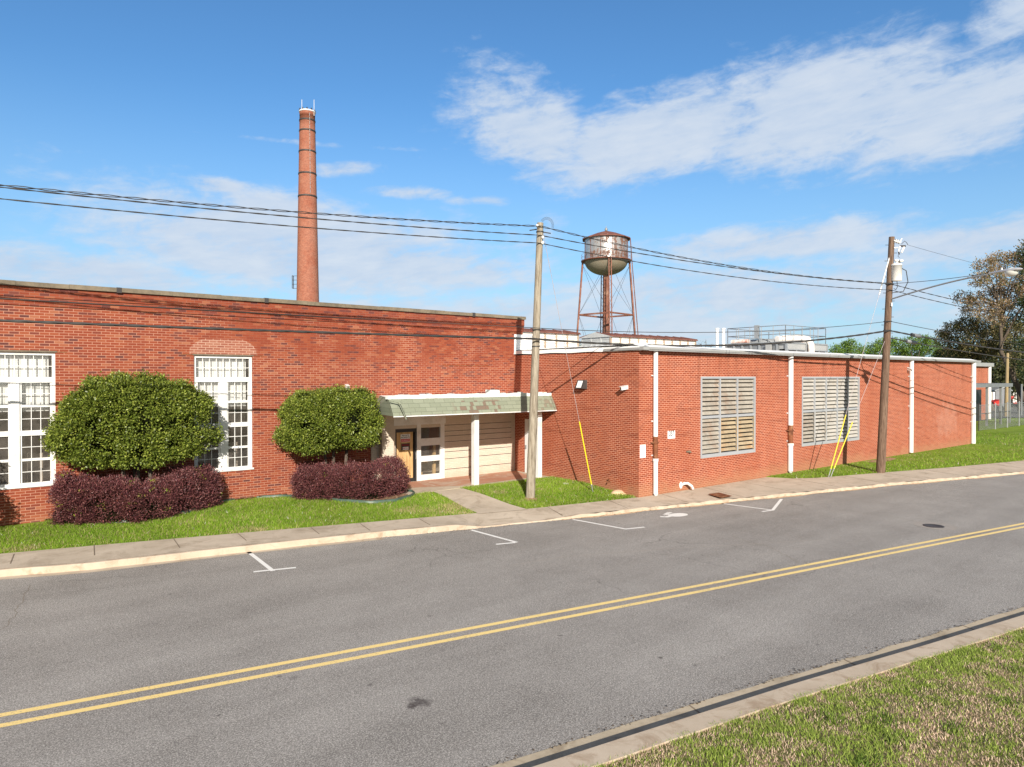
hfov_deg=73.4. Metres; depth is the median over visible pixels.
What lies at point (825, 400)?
louver window
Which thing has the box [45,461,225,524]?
purple hedge
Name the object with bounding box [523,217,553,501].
utility pole
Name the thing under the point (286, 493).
leaf litter
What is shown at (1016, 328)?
pale budding tree
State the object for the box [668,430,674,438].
number sign
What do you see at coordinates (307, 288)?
brick chimney
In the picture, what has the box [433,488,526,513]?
walkway
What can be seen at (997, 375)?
evergreen tree
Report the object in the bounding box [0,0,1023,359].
sky
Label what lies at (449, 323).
telephone cable
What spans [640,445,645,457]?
blank sign
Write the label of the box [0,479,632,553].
front lawn
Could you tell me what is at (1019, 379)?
evergreen tree
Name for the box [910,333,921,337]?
splice case
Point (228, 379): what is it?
window
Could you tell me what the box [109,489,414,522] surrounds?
lawn edging
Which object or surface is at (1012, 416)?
gravel lot
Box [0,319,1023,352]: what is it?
telephone cable
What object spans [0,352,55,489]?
window
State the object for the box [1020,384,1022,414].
gate post
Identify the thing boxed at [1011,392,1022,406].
box truck
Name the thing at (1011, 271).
street lamp
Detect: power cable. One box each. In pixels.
[0,184,891,283]
[0,186,1023,313]
[0,198,1023,318]
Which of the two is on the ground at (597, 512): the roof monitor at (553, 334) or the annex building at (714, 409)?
the annex building at (714, 409)
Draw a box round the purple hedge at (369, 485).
[289,452,411,500]
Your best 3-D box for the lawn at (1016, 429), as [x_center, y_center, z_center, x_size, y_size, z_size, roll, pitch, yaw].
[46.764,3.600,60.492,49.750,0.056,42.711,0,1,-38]
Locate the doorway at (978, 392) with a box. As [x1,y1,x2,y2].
[976,390,980,419]
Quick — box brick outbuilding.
[976,363,993,419]
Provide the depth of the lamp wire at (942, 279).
27.93 m
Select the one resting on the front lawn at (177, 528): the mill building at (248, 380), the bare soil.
the mill building at (248, 380)
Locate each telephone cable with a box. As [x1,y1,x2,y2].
[0,298,1023,344]
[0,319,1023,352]
[891,338,1023,359]
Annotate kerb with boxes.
[0,471,1023,576]
[533,615,1023,766]
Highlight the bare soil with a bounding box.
[869,457,895,462]
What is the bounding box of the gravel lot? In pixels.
[991,405,1023,417]
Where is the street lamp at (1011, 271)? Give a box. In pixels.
[891,267,1023,299]
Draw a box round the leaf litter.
[45,493,407,518]
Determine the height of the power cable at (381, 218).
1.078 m
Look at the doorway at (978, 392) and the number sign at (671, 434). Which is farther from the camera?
the doorway at (978, 392)
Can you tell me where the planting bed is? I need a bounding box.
[254,493,405,500]
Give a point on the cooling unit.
(810, 346)
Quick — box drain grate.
[709,493,730,497]
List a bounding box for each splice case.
[906,339,917,344]
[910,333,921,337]
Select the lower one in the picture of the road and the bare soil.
the road
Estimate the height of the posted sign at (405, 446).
0.250 m
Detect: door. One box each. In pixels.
[395,428,416,480]
[525,419,528,472]
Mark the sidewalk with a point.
(764, 486)
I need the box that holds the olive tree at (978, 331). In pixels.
[930,313,1023,410]
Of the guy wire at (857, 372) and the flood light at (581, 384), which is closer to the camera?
the flood light at (581, 384)
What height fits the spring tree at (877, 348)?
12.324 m
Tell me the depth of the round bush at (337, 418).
22.37 m
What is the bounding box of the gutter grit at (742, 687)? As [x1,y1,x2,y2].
[481,607,1021,766]
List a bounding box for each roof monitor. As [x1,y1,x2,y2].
[523,328,580,347]
[579,332,697,346]
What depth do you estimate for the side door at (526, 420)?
28.51 m
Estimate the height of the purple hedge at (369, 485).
1.458 m
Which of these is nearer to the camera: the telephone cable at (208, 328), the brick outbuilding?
the telephone cable at (208, 328)
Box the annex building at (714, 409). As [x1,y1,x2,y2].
[514,334,980,497]
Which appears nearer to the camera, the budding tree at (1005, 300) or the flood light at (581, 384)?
the flood light at (581, 384)
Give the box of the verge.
[603,630,1023,766]
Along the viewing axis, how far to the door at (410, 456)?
26.07 m
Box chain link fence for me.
[978,401,1023,430]
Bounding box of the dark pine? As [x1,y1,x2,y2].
[1005,239,1023,377]
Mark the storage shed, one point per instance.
(995, 390)
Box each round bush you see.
[39,367,224,501]
[271,384,385,481]
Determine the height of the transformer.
1.476 m
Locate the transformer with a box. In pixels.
[891,259,907,292]
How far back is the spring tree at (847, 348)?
123.65 m
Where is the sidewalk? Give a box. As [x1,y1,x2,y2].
[0,461,1023,568]
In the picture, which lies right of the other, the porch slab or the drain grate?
the drain grate
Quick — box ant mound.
[611,490,625,494]
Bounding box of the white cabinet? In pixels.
[991,392,994,399]
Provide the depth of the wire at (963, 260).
31.80 m
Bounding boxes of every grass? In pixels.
[460,476,635,508]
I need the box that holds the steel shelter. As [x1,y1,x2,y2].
[976,383,1012,425]
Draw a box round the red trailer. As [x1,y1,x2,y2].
[991,399,1003,410]
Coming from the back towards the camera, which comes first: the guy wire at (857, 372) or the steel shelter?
the steel shelter
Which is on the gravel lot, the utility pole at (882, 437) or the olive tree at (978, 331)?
the olive tree at (978, 331)
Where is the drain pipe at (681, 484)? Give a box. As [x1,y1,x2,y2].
[679,482,693,489]
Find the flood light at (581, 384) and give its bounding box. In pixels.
[575,380,586,388]
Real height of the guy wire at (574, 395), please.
9.176 m
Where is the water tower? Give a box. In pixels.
[576,226,637,334]
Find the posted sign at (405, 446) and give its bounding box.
[401,443,409,449]
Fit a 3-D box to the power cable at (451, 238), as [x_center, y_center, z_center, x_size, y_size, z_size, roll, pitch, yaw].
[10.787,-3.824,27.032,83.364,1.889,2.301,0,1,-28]
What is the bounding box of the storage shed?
[991,387,1012,406]
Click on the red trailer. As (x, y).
(994, 401)
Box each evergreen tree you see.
[930,346,1023,400]
[1011,349,1023,404]
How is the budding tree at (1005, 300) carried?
on the lawn at (1016, 429)
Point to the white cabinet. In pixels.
(992, 395)
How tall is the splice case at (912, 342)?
0.227 m
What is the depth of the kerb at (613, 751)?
8.62 m
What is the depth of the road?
11.92 m
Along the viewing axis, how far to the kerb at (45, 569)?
17.76 m
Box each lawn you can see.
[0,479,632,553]
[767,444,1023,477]
[976,417,1023,446]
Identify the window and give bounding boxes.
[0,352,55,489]
[194,355,253,471]
[700,377,755,458]
[802,377,859,446]
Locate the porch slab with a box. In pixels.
[402,471,548,494]
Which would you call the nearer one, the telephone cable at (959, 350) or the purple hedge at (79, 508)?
the purple hedge at (79, 508)
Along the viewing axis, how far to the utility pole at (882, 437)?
29.92 m
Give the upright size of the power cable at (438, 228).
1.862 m
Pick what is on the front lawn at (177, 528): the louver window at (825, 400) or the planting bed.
the planting bed
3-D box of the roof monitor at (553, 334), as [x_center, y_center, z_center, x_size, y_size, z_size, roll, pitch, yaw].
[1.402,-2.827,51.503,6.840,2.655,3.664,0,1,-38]
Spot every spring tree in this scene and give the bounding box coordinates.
[828,338,866,353]
[861,336,895,355]
[890,334,948,356]
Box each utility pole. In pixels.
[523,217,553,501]
[876,236,907,472]
[1004,353,1008,415]
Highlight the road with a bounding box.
[0,474,1023,766]
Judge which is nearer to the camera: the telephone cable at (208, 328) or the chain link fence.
the telephone cable at (208, 328)
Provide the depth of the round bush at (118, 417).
19.18 m
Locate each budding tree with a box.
[949,240,1023,404]
[990,317,1023,410]
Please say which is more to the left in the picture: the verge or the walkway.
the walkway
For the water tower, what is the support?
on the ground at (597, 512)
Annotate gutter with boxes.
[490,607,1023,766]
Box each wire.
[543,233,592,491]
[828,258,888,476]
[830,341,884,476]
[894,273,986,283]
[909,245,1023,275]
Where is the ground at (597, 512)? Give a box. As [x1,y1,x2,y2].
[39,435,1020,653]
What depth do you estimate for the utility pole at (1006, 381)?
71.88 m
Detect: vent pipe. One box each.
[715,328,718,347]
[721,328,725,347]
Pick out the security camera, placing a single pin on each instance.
(624, 387)
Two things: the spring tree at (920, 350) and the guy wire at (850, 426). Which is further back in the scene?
the spring tree at (920, 350)
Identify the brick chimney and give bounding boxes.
[292,107,318,301]
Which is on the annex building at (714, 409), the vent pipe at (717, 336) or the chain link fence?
the vent pipe at (717, 336)
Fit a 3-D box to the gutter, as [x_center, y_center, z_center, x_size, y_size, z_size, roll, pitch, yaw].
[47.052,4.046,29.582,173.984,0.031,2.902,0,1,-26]
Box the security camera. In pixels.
[619,385,627,389]
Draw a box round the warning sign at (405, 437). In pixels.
[401,434,409,441]
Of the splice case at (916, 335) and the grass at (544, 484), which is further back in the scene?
the splice case at (916, 335)
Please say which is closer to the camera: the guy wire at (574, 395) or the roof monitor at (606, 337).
the guy wire at (574, 395)
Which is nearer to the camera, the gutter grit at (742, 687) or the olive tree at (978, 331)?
the gutter grit at (742, 687)
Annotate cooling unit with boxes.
[725,325,827,352]
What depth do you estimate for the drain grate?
24.13 m
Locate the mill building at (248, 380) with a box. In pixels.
[0,280,525,525]
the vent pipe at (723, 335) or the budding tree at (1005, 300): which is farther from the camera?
the budding tree at (1005, 300)
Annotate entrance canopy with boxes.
[376,390,556,484]
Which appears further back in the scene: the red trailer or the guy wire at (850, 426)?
the red trailer
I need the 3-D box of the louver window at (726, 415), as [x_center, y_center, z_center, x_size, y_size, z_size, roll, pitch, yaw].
[8.492,1.271,27.047,3.631,3.090,0.140,0,1,-38]

